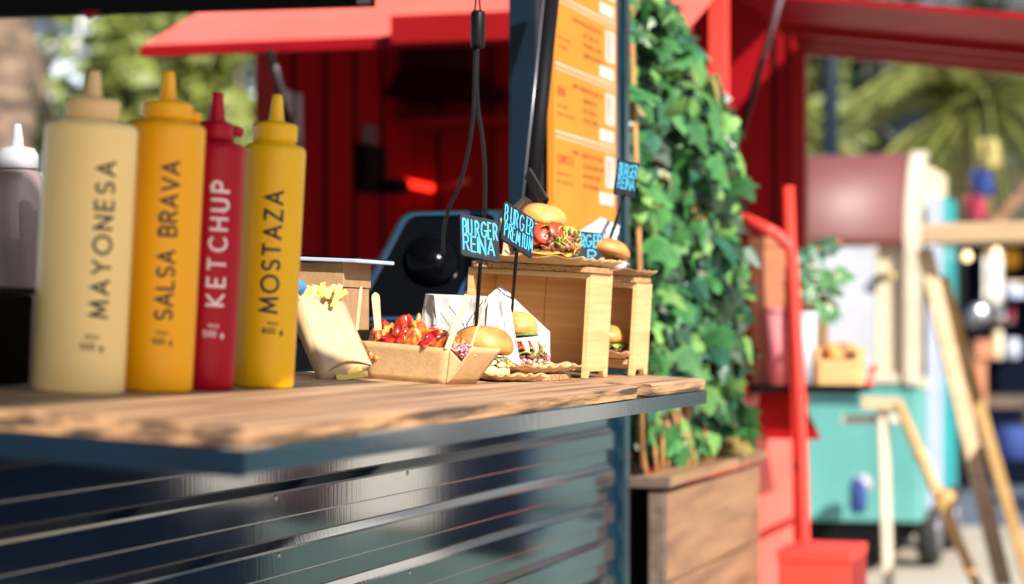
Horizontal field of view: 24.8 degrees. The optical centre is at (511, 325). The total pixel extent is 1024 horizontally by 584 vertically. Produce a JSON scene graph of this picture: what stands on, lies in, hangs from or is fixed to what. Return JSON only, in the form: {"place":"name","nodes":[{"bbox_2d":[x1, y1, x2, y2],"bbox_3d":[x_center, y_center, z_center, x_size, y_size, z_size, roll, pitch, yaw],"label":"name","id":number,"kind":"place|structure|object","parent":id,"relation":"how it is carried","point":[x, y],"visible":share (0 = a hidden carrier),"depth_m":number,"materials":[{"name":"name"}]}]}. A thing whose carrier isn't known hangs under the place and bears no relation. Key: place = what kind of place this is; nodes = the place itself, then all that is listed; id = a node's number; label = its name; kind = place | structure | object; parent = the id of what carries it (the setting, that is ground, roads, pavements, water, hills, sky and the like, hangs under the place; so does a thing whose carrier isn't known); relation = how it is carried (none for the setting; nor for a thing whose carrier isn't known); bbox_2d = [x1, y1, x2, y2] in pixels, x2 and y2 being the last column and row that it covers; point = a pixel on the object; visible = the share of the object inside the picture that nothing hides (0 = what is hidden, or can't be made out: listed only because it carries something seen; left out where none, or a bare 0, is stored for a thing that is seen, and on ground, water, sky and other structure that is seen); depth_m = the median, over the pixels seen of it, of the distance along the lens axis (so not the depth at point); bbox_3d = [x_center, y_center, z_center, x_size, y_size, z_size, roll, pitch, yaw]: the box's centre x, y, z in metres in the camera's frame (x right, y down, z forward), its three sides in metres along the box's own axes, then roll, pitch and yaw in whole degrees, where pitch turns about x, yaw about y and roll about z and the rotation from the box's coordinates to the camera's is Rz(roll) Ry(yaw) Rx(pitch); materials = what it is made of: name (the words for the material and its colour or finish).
{"place":"outdoors","nodes":[
{"label":"outdoors","id":0,"kind":"place"},
{"bbox_2d":[33,16,254,175],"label":"apartment building","id":1,"kind":"structure","parent":0,"point":[41,29],"depth_m":51.90,"materials":[{"name":"white paint"}]},
{"bbox_2d":[37,16,83,41],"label":"window frame","id":2,"kind":"structure","parent":1,"relation":"in","point":[80,30],"depth_m":51.91,"materials":[{"name":"white paint"}]},
{"bbox_2d":[295,331,370,369],"bbox_3d":[-0.315,0.040,3.446,0.202,0.064,0.136,0,0,17],"label":"storage case","id":3,"kind":"object","parent":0,"point":[302,361],"visible":0.02,"depth_m":3.38,"materials":[{"name":"black metal"}]},
{"bbox_2d":[300,262,370,329],"bbox_3d":[-0.300,-0.042,3.441,0.153,0.098,0.118,0,0,17],"label":"carton","id":4,"kind":"object","parent":3,"relation":"on","point":[352,278],"visible":0.38,"depth_m":3.39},
{"bbox_2d":[300,255,393,264],"bbox_3d":[-0.298,-0.098,3.450,0.206,0.008,0.160,2,1,17],"label":"tablet","id":5,"kind":"object","parent":4,"relation":"on","point":[313,258],"visible":0.5,"depth_m":3.37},
{"bbox_2d":[362,209,502,329],"bbox_3d":[-0.154,-0.070,4.280,0.290,0.287,0.259,0,0,0],"label":"till terminal","id":6,"kind":"object","parent":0,"point":[413,275],"visible":0.52,"depth_m":4.20,"materials":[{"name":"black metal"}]},
{"bbox_2d":[867,527,1023,583],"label":"ground","id":7,"kind":"structure","parent":0,"point":[909,568],"depth_m":11.70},
{"bbox_2d":[0,18,36,147],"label":"palm tree","id":8,"kind":"object","parent":7,"relation":"on","point":[17,102],"visible":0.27,"depth_m":14.66,"materials":[{"name":"brown plant"}]},
{"bbox_2d":[31,54,54,171],"bbox_3d":[-5.075,-1.330,23.945,0.924,5.294,0.801,0,0,0],"label":"street tree","id":9,"kind":"object","parent":7,"relation":"on","point":[39,128],"visible":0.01,"depth_m":23.73,"materials":[{"name":"green plant"}]},
{"bbox_2d":[30,16,107,174],"bbox_3d":[-4.591,-1.997,22.992,2.223,6.620,2.314,0,0,0],"label":"street tree","id":10,"kind":"object","parent":7,"relation":"on","point":[42,65],"visible":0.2,"depth_m":22.78,"materials":[{"name":"green plant"}]},
{"bbox_2d":[76,14,170,123],"bbox_3d":[-3.462,-0.919,21.967,1.444,4.448,1.030,0,0,23],"label":"street tree","id":11,"kind":"object","parent":7,"relation":"on","point":[119,44],"visible":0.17,"depth_m":21.78,"materials":[{"name":"green plant"}]},
{"bbox_2d":[81,14,167,105],"bbox_3d":[-3.853,-1.794,23.979,1.272,6.210,1.112,0,0,0],"label":"street tree","id":12,"kind":"object","parent":7,"relation":"on","point":[163,59],"visible":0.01,"depth_m":23.87,"materials":[{"name":"green plant"}]},
{"bbox_2d":[52,16,254,118],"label":"street tree","id":13,"kind":"object","parent":7,"relation":"on","point":[70,85],"visible":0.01,"depth_m":40.12,"materials":[{"name":"green plant"}]},
{"bbox_2d":[126,13,254,146],"bbox_3d":[-2.669,-0.929,20.186,1.588,4.498,1.694,0,0,-41],"label":"street tree","id":14,"kind":"object","parent":7,"relation":"on","point":[197,85],"visible":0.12,"depth_m":19.90,"materials":[{"name":"green plant"}]},
{"bbox_2d":[199,59,253,89],"bbox_3d":[-3.214,-1.392,24.905,0.956,5.412,0.906,0,0,0],"label":"street tree","id":15,"kind":"object","parent":7,"relation":"on","point":[241,75],"visible":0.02,"depth_m":24.98,"materials":[{"name":"green plant"}]},
{"bbox_2d":[244,55,254,135],"bbox_3d":[-2.918,-0.891,28.277,1.151,5.637,1.702,0,0,0],"label":"street tree","id":16,"kind":"object","parent":7,"relation":"on","point":[250,131],"visible":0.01,"depth_m":27.82,"materials":[{"name":"green plant"}]},
{"bbox_2d":[0,0,706,583],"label":"food stall","id":17,"kind":"object","parent":7,"relation":"on","point":[308,478],"visible":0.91,"depth_m":3.08,"materials":[{"name":"metal"}]},
{"bbox_2d":[0,286,35,385],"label":"napkin box","id":18,"kind":"object","parent":17,"relation":"on","point":[16,308],"visible":0.86,"depth_m":2.44,"materials":[{"name":"black metal"}]},
{"bbox_2d":[0,123,41,382],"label":"sauce dispenser","id":19,"kind":"object","parent":17,"relation":"on","point":[20,187],"visible":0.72,"depth_m":2.97,"materials":[{"name":"grey plastic"}]},
{"bbox_2d":[31,70,137,394],"bbox_3d":[-0.439,-0.097,2.403,0.095,0.332,0.095,3,1,17],"label":"sauce bottle","id":20,"kind":"object","parent":17,"relation":"on","point":[85,243],"visible":1,"depth_m":2.36,"materials":[{"name":"beige plastic"}]},
{"bbox_2d":[125,70,205,392],"bbox_3d":[-0.378,-0.102,2.513,0.085,0.345,0.085,3,1,17],"label":"sauce bottle","id":21,"kind":"object","parent":17,"relation":"on","point":[166,245],"visible":0.97,"depth_m":2.48,"materials":[{"name":"orange plastic"}]},
{"bbox_2d":[192,91,245,390],"bbox_3d":[-0.338,-0.095,2.608,0.070,0.333,0.070,3,1,17],"label":"sauce bottle","id":22,"kind":"object","parent":17,"relation":"on","point":[219,262],"visible":0.76,"depth_m":2.58,"materials":[{"name":"red plastic"}]},
{"bbox_2d":[234,94,305,388],"bbox_3d":[-0.282,-0.098,2.720,0.073,0.342,0.073,3,1,17],"label":"sauce bottle","id":23,"kind":"object","parent":17,"relation":"on","point":[270,255],"visible":0.98,"depth_m":2.69,"materials":[{"name":"yellow plastic"}]},
{"bbox_2d":[297,293,371,378],"bbox_3d":[-0.246,0.013,3.100,0.082,0.118,0.128,0,0,-32],"label":"fries scoop","id":24,"kind":"object","parent":17,"relation":"on","point":[331,341],"visible":0.95,"depth_m":3.08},
{"bbox_2d":[335,371,367,379],"bbox_3d":[-0.210,0.066,3.051,0.042,0.013,0.008,0,0,-10],"label":"fry","id":25,"kind":"object","parent":17,"relation":"on","point":[358,375],"visible":0.94,"depth_m":3.05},
{"bbox_2d":[356,286,361,330],"bbox_3d":[-0.210,-0.024,3.205,0.009,0.062,0.011,0,0,0],"label":"wooden fork","id":26,"kind":"object","parent":17,"relation":"on","point":[359,309],"visible":0.91,"depth_m":3.20,"materials":[{"name":"brown wood"}]},
{"bbox_2d":[361,340,501,383],"bbox_3d":[-0.110,0.050,3.129,0.171,0.052,0.101,4,1,29],"label":"kraft tray","id":27,"kind":"object","parent":17,"relation":"on","point":[405,362],"visible":0.92,"depth_m":3.09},
{"bbox_2d":[368,328,385,340],"bbox_3d":[-0.182,0.023,3.144,0.024,0.043,0.021,7,-8,-15],"label":"potato chunk","id":28,"kind":"object","parent":27,"relation":"in","point":[374,335],"visible":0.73,"depth_m":3.14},
{"bbox_2d":[404,327,420,345],"bbox_3d":[-0.132,0.025,3.115,0.026,0.045,0.020,0,0,11],"label":"potato chunk","id":29,"kind":"object","parent":27,"relation":"in","point":[412,336],"visible":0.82,"depth_m":3.11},
{"bbox_2d":[444,294,470,349],"bbox_3d":[-0.072,-0.004,3.083,0.008,0.075,0.050,0,0,39],"label":"wooden fork","id":30,"kind":"object","parent":27,"relation":"in","point":[460,314],"visible":1,"depth_m":3.08,"materials":[{"name":"brown wood"}]},
{"bbox_2d":[421,294,505,332],"bbox_3d":[-0.078,-0.005,3.363,0.139,0.083,0.056,0,0,28],"label":"greaseproof paper","id":31,"kind":"object","parent":27,"relation":"in","point":[439,311],"visible":0.56,"depth_m":3.38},
{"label":"sauce pool","id":32,"kind":"object","parent":27,"relation":"in","visible":0},
{"bbox_2d":[392,316,406,337],"bbox_3d":[-0.153,0.008,3.141,0.020,0.042,0.026,13,-7,-27],"label":"potato chunk","id":33,"kind":"object","parent":32,"relation":"on","point":[400,324],"visible":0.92,"depth_m":3.13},
{"bbox_2d":[409,319,426,335],"bbox_3d":[-0.126,0.014,3.131,0.023,0.047,0.027,-8,21,-24],"label":"potato chunk","id":34,"kind":"object","parent":32,"relation":"on","point":[419,326],"visible":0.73,"depth_m":3.12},
{"bbox_2d":[420,333,437,349],"bbox_3d":[-0.111,0.025,3.101,0.023,0.031,0.050,3,2,16],"label":"potato chunk","id":35,"kind":"object","parent":32,"relation":"on","point":[428,340],"visible":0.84,"depth_m":3.08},
{"bbox_2d":[441,0,486,255],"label":"hanging lead","id":36,"kind":"object","parent":17,"relation":"hanging from","point":[478,29],"visible":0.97,"depth_m":3.75,"materials":[{"name":"black rubber"}]},
{"bbox_2d":[480,371,548,380],"bbox_3d":[-0.028,0.069,3.302,0.113,0.020,0.124,0,0,37],"label":"kraft paper","id":37,"kind":"object","parent":17,"relation":"on","point":[520,375],"visible":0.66,"depth_m":3.27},
{"bbox_2d":[456,325,513,375],"bbox_3d":[-0.042,0.035,3.291,0.090,0.071,0.091,3,-1,17],"label":"burger","id":38,"kind":"object","parent":37,"relation":"on","point":[490,337],"visible":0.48,"depth_m":3.26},
{"bbox_2d":[459,214,499,325],"bbox_3d":[-0.047,-0.069,3.228,0.055,0.167,0.125,0,0,-4],"label":"price sign","id":39,"kind":"object","parent":38,"relation":"on","point":[479,239],"visible":0.99,"depth_m":3.19,"materials":[{"name":"black metal"}]},
{"bbox_2d":[467,267,612,377],"bbox_3d":[0.041,-0.005,3.631,0.197,0.160,0.130,3,1,17],"label":"display crate","id":40,"kind":"object","parent":17,"relation":"on","point":[573,316],"visible":0.67,"depth_m":3.67,"materials":[{"name":"brown wood"}]},
{"bbox_2d":[472,261,612,274],"bbox_3d":[0.048,-0.089,3.619,0.196,0.020,0.136,0,0,17],"label":"cork mat","id":41,"kind":"object","parent":40,"relation":"on","point":[538,267],"visible":0.94,"depth_m":3.56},
{"bbox_2d":[499,253,623,267],"bbox_3d":[0.064,-0.101,3.603,0.172,0.024,0.166,0,0,25],"label":"kraft paper","id":42,"kind":"object","parent":41,"relation":"on","point":[581,261],"visible":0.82,"depth_m":3.54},
{"bbox_2d":[500,196,537,254],"bbox_3d":[0.012,-0.153,3.646,0.066,0.106,0.176,0,0,27],"label":"greaseproof paper","id":43,"kind":"object","parent":42,"relation":"on","point":[522,202],"visible":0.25,"depth_m":3.65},
{"bbox_2d":[513,203,582,257],"bbox_3d":[0.056,-0.142,3.595,0.106,0.090,0.103,3,1,17],"label":"burger","id":44,"kind":"object","parent":42,"relation":"on","point":[553,235],"visible":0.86,"depth_m":3.56,"materials":[{"name":"multicoloured food"}]},
{"bbox_2d":[525,167,548,203],"bbox_3d":[0.037,-0.206,3.643,0.019,0.074,0.074,-29,-9,-11],"label":"price sign","id":45,"kind":"object","parent":44,"relation":"on","point":[536,187],"visible":0.81,"depth_m":3.64,"materials":[{"name":"black metal"}]},
{"bbox_2d":[511,372,570,380],"bbox_3d":[0.015,0.073,3.440,0.120,0.015,0.130,0,0,17],"label":"cork mat","id":46,"kind":"object","parent":17,"relation":"on","point":[554,376],"visible":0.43,"depth_m":3.41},
{"bbox_2d":[509,361,584,372],"bbox_3d":[0.019,0.059,3.423,0.118,0.021,0.161,0,0,29],"label":"kraft paper","id":47,"kind":"object","parent":46,"relation":"on","point":[564,366],"visible":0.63,"depth_m":3.38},
{"bbox_2d":[486,286,549,364],"bbox_3d":[0.011,0.000,3.422,0.069,0.116,0.154,0,0,13],"label":"greaseproof paper","id":48,"kind":"object","parent":47,"relation":"on","point":[502,294],"visible":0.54,"depth_m":3.37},
{"bbox_2d":[498,311,550,366],"bbox_3d":[0.014,0.021,3.420,0.080,0.083,0.078,-4,2,17],"label":"burger","id":49,"kind":"object","parent":47,"relation":"on","point":[526,329],"visible":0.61,"depth_m":3.40,"materials":[{"name":"multicoloured food"}]},
{"bbox_2d":[500,201,534,311],"bbox_3d":[0.010,-0.098,3.371,0.042,0.162,0.097,0,0,9],"label":"price sign","id":50,"kind":"object","parent":49,"relation":"on","point":[517,229],"visible":1,"depth_m":3.36,"materials":[{"name":"black metal"}]},
{"bbox_2d":[547,0,619,240],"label":"menu board","id":51,"kind":"object","parent":17,"relation":"attached to","point":[583,137],"visible":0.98,"depth_m":4.58,"materials":[{"name":"plastic"}]},
{"bbox_2d":[608,282,651,375],"bbox_3d":[0.130,0.002,3.839,0.175,0.150,0.100,3,1,17],"label":"display crate","id":52,"kind":"object","parent":17,"relation":"on","point":[630,312],"visible":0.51,"depth_m":3.83,"materials":[{"name":"brown wood"}]},
{"bbox_2d":[552,276,650,283],"bbox_3d":[0.137,-0.078,3.829,0.170,0.018,0.100,0,0,17],"label":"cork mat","id":53,"kind":"object","parent":52,"relation":"on","point":[631,279],"visible":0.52,"depth_m":3.77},
{"bbox_2d":[595,267,657,276],"bbox_3d":[0.151,-0.089,3.828,0.150,0.021,0.140,0,0,17],"label":"kraft paper","id":54,"kind":"object","parent":53,"relation":"on","point":[625,272],"visible":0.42,"depth_m":3.76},
{"bbox_2d":[581,217,619,239],"bbox_3d":[0.145,-0.134,3.916,0.059,0.101,0.118,0,0,38],"label":"greaseproof paper","id":55,"kind":"object","parent":54,"relation":"on","point":[603,226],"visible":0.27,"depth_m":3.96,"materials":[{"name":"white paper"}]},
{"bbox_2d":[596,238,629,269],"bbox_3d":[0.145,-0.115,3.840,0.097,0.058,0.091,3,1,17],"label":"burger","id":56,"kind":"object","parent":54,"relation":"on","point":[613,249],"visible":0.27,"depth_m":3.81,"materials":[{"name":"brown food"}]},
{"bbox_2d":[609,160,638,238],"bbox_3d":[0.176,-0.204,3.911,0.026,0.152,0.157,0,0,21],"label":"price sign","id":57,"kind":"object","parent":56,"relation":"on","point":[626,176],"visible":1,"depth_m":3.95,"materials":[{"name":"black metal"}]},
{"bbox_2d":[608,358,628,364],"bbox_3d":[0.141,0.056,3.824,0.120,0.015,0.090,0,0,17],"label":"cork mat","id":58,"kind":"object","parent":52,"relation":"in","point":[625,361],"visible":0.27,"depth_m":3.77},
{"bbox_2d":[608,350,632,357],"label":"kraft paper","id":59,"kind":"object","parent":58,"relation":"on","point":[624,354],"visible":0.47,"depth_m":3.75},
{"bbox_2d":[609,325,627,352],"bbox_3d":[0.153,0.025,3.810,0.067,0.054,0.066,0,0,-38],"label":"burger","id":60,"kind":"object","parent":59,"relation":"on","point":[617,334],"visible":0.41,"depth_m":3.79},
{"bbox_2d":[572,231,602,259],"bbox_3d":[0.123,-0.074,3.806,0.071,0.161,0.012,0,0,-14],"label":"price sign","id":61,"kind":"object","parent":60,"relation":"on","point":[589,242],"visible":0.41,"depth_m":3.81,"materials":[{"name":"black metal"}]},
{"bbox_2d":[140,0,1023,583],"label":"red food trailer","id":62,"kind":"object","parent":7,"relation":"on","point":[378,104],"visible":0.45,"depth_m":7.59,"materials":[{"name":"paint"}]},
{"bbox_2d":[747,384,871,438],"bbox_3d":[0.875,0.255,6.883,0.337,0.160,0.260,0,0,17],"label":"bracket shelf","id":63,"kind":"object","parent":62,"relation":"attached to","point":[774,406],"visible":0.72,"depth_m":6.87,"materials":[{"name":"red metal"}]},
{"bbox_2d":[749,237,786,383],"bbox_3d":[0.764,-0.043,6.916,0.106,0.435,0.106,0,0,17],"label":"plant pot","id":64,"kind":"object","parent":63,"relation":"on","point":[768,277],"visible":0.56,"depth_m":6.87,"materials":[{"name":"ceramic"}]},
{"bbox_2d":[765,307,789,384],"bbox_3d":[0.789,0.061,6.815,0.101,0.226,0.101,0,0,17],"label":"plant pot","id":65,"kind":"object","parent":63,"relation":"on","point":[777,345],"visible":0.62,"depth_m":6.78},
{"bbox_2d":[801,312,817,384],"bbox_3d":[0.854,0.068,6.806,0.078,0.213,0.078,0,0,17],"label":"plant pot","id":66,"kind":"object","parent":63,"relation":"on","point":[809,328],"visible":0.6,"depth_m":6.77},
{"bbox_2d":[797,235,841,311],"bbox_3d":[0.891,-0.149,6.853,0.170,0.235,0.059,0,0,-13],"label":"leafy sprig","id":67,"kind":"object","parent":66,"relation":"in","point":[819,251],"visible":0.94,"depth_m":6.84,"materials":[{"name":"plant"}]},
{"bbox_2d":[800,282,841,324],"bbox_3d":[0.905,-0.063,6.824,0.120,0.128,0.055,0,0,-18],"label":"leafy sprig","id":68,"kind":"object","parent":66,"relation":"in","point":[827,310],"visible":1,"depth_m":6.81,"materials":[{"name":"plant"}]},
{"bbox_2d":[800,265,856,307],"bbox_3d":[0.914,-0.114,6.803,0.194,0.126,0.061,0,0,0],"label":"leafy sprig","id":69,"kind":"object","parent":66,"relation":"on","point":[826,281],"visible":1,"depth_m":6.80,"materials":[{"name":"plant"}]},
{"bbox_2d":[800,300,827,346],"bbox_3d":[0.861,0.023,6.992,0.164,0.303,0.104,0,0,17],"label":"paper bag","id":70,"kind":"object","parent":63,"relation":"on","point":[822,335],"visible":0.04,"depth_m":6.93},
{"bbox_2d":[816,347,864,385],"bbox_3d":[0.960,0.119,6.814,0.126,0.110,0.145,0,0,17],"label":"bread basket","id":71,"kind":"object","parent":63,"relation":"on","point":[840,372],"visible":0.89,"depth_m":6.75,"materials":[{"name":"brown wood"}]},
{"bbox_2d":[826,350,844,359],"bbox_3d":[0.941,0.089,6.788,0.058,0.037,0.051,0,0,17],"label":"bread roll","id":72,"kind":"object","parent":71,"relation":"in","point":[836,355],"visible":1,"depth_m":6.77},
{"bbox_2d":[822,343,840,353],"bbox_3d":[0.932,0.069,6.800,0.056,0.038,0.051,0,0,17],"label":"bread roll","id":73,"kind":"object","parent":72,"relation":"on","point":[827,348],"visible":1,"depth_m":6.78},
{"bbox_2d":[864,364,879,385],"bbox_3d":[1.042,0.149,6.852,0.078,0.072,0.020,0,0,-4],"label":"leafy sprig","id":74,"kind":"object","parent":63,"relation":"on","point":[873,369],"visible":0.86,"depth_m":6.85,"materials":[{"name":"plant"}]},
{"bbox_2d":[630,450,766,583],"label":"planter","id":75,"kind":"object","parent":7,"relation":"on","point":[702,531],"visible":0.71,"depth_m":5.35,"materials":[{"name":"brown wood"}]},
{"bbox_2d":[630,0,763,473],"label":"ivy plant","id":76,"kind":"object","parent":75,"relation":"in","point":[687,208],"visible":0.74,"depth_m":5.41,"materials":[{"name":"green plant"}]},
{"bbox_2d":[740,186,809,541],"bbox_3d":[0.723,0.394,6.589,0.254,1.593,0.525,0,0,0],"label":"handrail","id":77,"kind":"object","parent":7,"relation":"on","point":[786,241],"visible":0.86,"depth_m":6.34,"materials":[{"name":"metal"}]},
{"bbox_2d":[777,540,866,583],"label":"step box","id":78,"kind":"object","parent":7,"relation":"on","point":[823,562],"visible":1,"depth_m":6.09,"materials":[{"name":"red paint"}]},
{"bbox_2d":[823,56,838,154],"bbox_3d":[2.188,-1.300,16.000,0.240,5.000,0.234,0,0,0],"label":"lamp post","id":79,"kind":"object","parent":7,"relation":"on","point":[830,105],"visible":0.1,"depth_m":15.95,"materials":[{"name":"metal"}]},
{"bbox_2d":[808,55,879,154],"bbox_3d":[3.081,-1.503,23.970,1.324,5.616,1.152,0,0,-36],"label":"street tree","id":80,"kind":"object","parent":7,"relation":"on","point":[815,105],"visible":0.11,"depth_m":23.82,"materials":[{"name":"green plant"}]},
{"bbox_2d":[841,397,901,583],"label":"sign post","id":81,"kind":"object","parent":7,"relation":"on","point":[882,418],"visible":0.85,"depth_m":8.98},
{"bbox_2d":[808,0,951,170],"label":"street tree","id":82,"kind":"object","parent":7,"relation":"on","point":[856,69],"visible":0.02,"depth_m":32.98,"materials":[{"name":"green plant"}]},
{"bbox_2d":[808,151,960,565],"bbox_3d":[1.554,0.170,12.106,1.405,2.059,1.995,0,0,17],"label":"caravan","id":83,"kind":"object","parent":7,"relation":"on","point":[888,205],"visible":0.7,"depth_m":11.30,"materials":[{"name":"teal paint"}]},
{"bbox_2d":[813,245,876,384],"bbox_3d":[1.601,-0.049,11.209,0.306,0.667,0.020,0,0,17],"label":"white board","id":84,"kind":"object","parent":83,"relation":"attached to","point":[856,324],"visible":0.52,"depth_m":11.19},
{"bbox_2d":[927,193,942,508],"bbox_3d":[2.127,0.126,11.724,0.019,1.552,0.600,0,0,17],"label":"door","id":85,"kind":"structure","parent":83,"relation":"in","point":[934,203],"depth_m":11.61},
{"bbox_2d":[942,197,955,488],"bbox_3d":[2.315,0.092,12.346,0.024,1.519,0.500,0,0,17],"label":"door","id":86,"kind":"structure","parent":83,"relation":"in","point":[949,206],"depth_m":12.24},
{"bbox_2d":[850,0,1023,221],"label":"apartment building","id":87,"kind":"structure","parent":7,"relation":"on","point":[911,117],"depth_m":45.88,"materials":[{"name":"paint"}]},
{"bbox_2d":[894,401,981,583],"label":"bamboo prop","id":88,"kind":"object","parent":7,"relation":"on","point":[945,502],"visible":1,"depth_m":8.81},
{"bbox_2d":[902,0,1019,210],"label":"street tree","id":89,"kind":"object","parent":7,"relation":"on","point":[995,5],"visible":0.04,"depth_m":35.86,"materials":[{"name":"green plant"}]},
{"bbox_2d":[916,181,1023,583],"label":"timber stand","id":90,"kind":"object","parent":7,"relation":"on","point":[996,229],"visible":1,"depth_m":9.11,"materials":[{"name":"brown wood"}]},
{"bbox_2d":[965,0,1001,220],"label":"hanging banner","id":91,"kind":"object","parent":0,"point":[982,178],"visible":0.98,"depth_m":15.00,"materials":[{"name":"multicoloured fabric"}]},
{"bbox_2d":[959,484,1023,526],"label":"road","id":92,"kind":"structure","parent":0,"point":[969,516],"depth_m":15.45,"materials":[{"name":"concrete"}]},
{"bbox_2d":[817,63,1023,222],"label":"palm tree","id":93,"kind":"object","parent":92,"relation":"on","point":[961,96],"visible":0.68,"depth_m":20.30,"materials":[{"name":"green plant"}]},
{"bbox_2d":[956,245,1023,489],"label":"market stall","id":94,"kind":"object","parent":92,"relation":"on","point":[1004,390],"visible":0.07,"depth_m":18.20,"materials":[{"name":"black fabric"}]},
{"bbox_2d":[966,361,987,419],"bbox_3d":[3.390,0.480,17.260,0.201,0.426,0.320,0,0,0],"label":"storage crate","id":95,"kind":"object","parent":94,"relation":"on","point":[980,367],"visible":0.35,"depth_m":17.11,"materials":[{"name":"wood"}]},
{"bbox_2d":[971,355,984,360],"bbox_3d":[3.380,0.293,17.340,0.233,0.139,0.320,0,0,0],"label":"storage crate","id":96,"kind":"object","parent":95,"relation":"on","point":[973,358],"visible":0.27,"depth_m":17.19,"materials":[{"name":"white wood"}]},
{"bbox_2d":[970,340,994,358],"bbox_3d":[3.476,0.176,17.220,0.143,0.139,0.210,0,0,0],"label":"stall ware","id":97,"kind":"object","parent":96,"relation":"on","point":[982,349],"visible":0.98,"depth_m":17.12,"materials":[{"name":"ceramic"}]},
{"bbox_2d":[962,301,993,331],"bbox_3d":[3.356,-0.063,16.789,0.224,0.224,0.062,0,0,0],"label":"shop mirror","id":98,"kind":"object","parent":94,"relation":"attached to","point":[977,316],"visible":1,"depth_m":16.78,"materials":[{"name":"metal"}]},
{"bbox_2d":[983,251,1002,307],"bbox_3d":[3.497,-0.330,16.950,0.142,0.414,0.063,0,0,0],"label":"hung cloth","id":99,"kind":"object","parent":94,"relation":"hanging from","point":[992,282],"visible":0.84,"depth_m":16.95,"materials":[{"name":"white fabric"}]},
{"bbox_2d":[993,327,1002,358],"bbox_3d":[3.582,0.133,17.200,0.075,0.235,0.073,0,0,0],"label":"stall ware","id":100,"kind":"object","parent":94,"relation":"on","point":[997,335],"visible":1,"depth_m":17.17,"materials":[{"name":"beige paint"}]},
{"bbox_2d":[992,319,1014,323],"bbox_3d":[3.529,-0.027,17.220,0.329,0.032,0.210,0,0,0],"label":"stall ware","id":101,"kind":"object","parent":94,"relation":"hanging from","point":[1003,321],"visible":0.39,"depth_m":17.12,"materials":[{"name":"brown wood"}]},
{"bbox_2d":[993,305,1004,318],"bbox_3d":[3.593,-0.101,17.200,0.085,0.117,0.083,0,0,0],"label":"stall ware","id":102,"kind":"object","parent":101,"relation":"on","point":[998,313],"visible":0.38,"depth_m":17.16,"materials":[{"name":"black metal"}]},
{"bbox_2d":[996,422,1023,459],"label":"stall ware","id":103,"kind":"object","parent":94,"relation":"on","point":[1010,440],"visible":0.93,"depth_m":16.60,"materials":[{"name":"blue metal"}]},
{"bbox_2d":[1002,245,1020,268],"bbox_3d":[3.689,-0.557,17.270,0.160,0.283,0.160,0,0,0],"label":"paper lantern","id":104,"kind":"object","parent":94,"relation":"hanging from","point":[1011,258],"visible":0.84,"depth_m":17.21,"materials":[{"name":"orange paper"}]},
{"bbox_2d":[1004,337,1019,358],"bbox_3d":[3.689,0.165,17.200,0.117,0.160,0.114,0,0,0],"label":"stall ware","id":105,"kind":"object","parent":94,"relation":"on","point":[1011,347],"visible":1,"depth_m":17.15,"materials":[{"name":"white metal"}]},
{"bbox_2d":[1003,281,1023,297],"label":"hung cloth","id":106,"kind":"object","parent":94,"relation":"hanging from","point":[1013,289],"visible":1,"depth_m":17.02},
{"label":"potato chunk","id":107,"kind":"object","parent":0,"visible":0},
{"bbox_2d":[376,334,394,342],"bbox_3d":[-0.163,0.024,3.136,0.044,0.023,0.028,6,0,-44],"label":"potato chunk","id":108,"kind":"object","parent":107,"relation":"on","point":[388,338],"visible":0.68,"depth_m":3.12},
{"bbox_2d":[372,292,381,330],"bbox_3d":[-0.181,-0.018,3.125,0.014,0.052,0.011,0,0,0],"label":"wooden fork","id":109,"kind":"object","parent":108,"relation":"on","point":[376,309],"visible":1,"depth_m":3.12,"materials":[{"name":"brown wood"}]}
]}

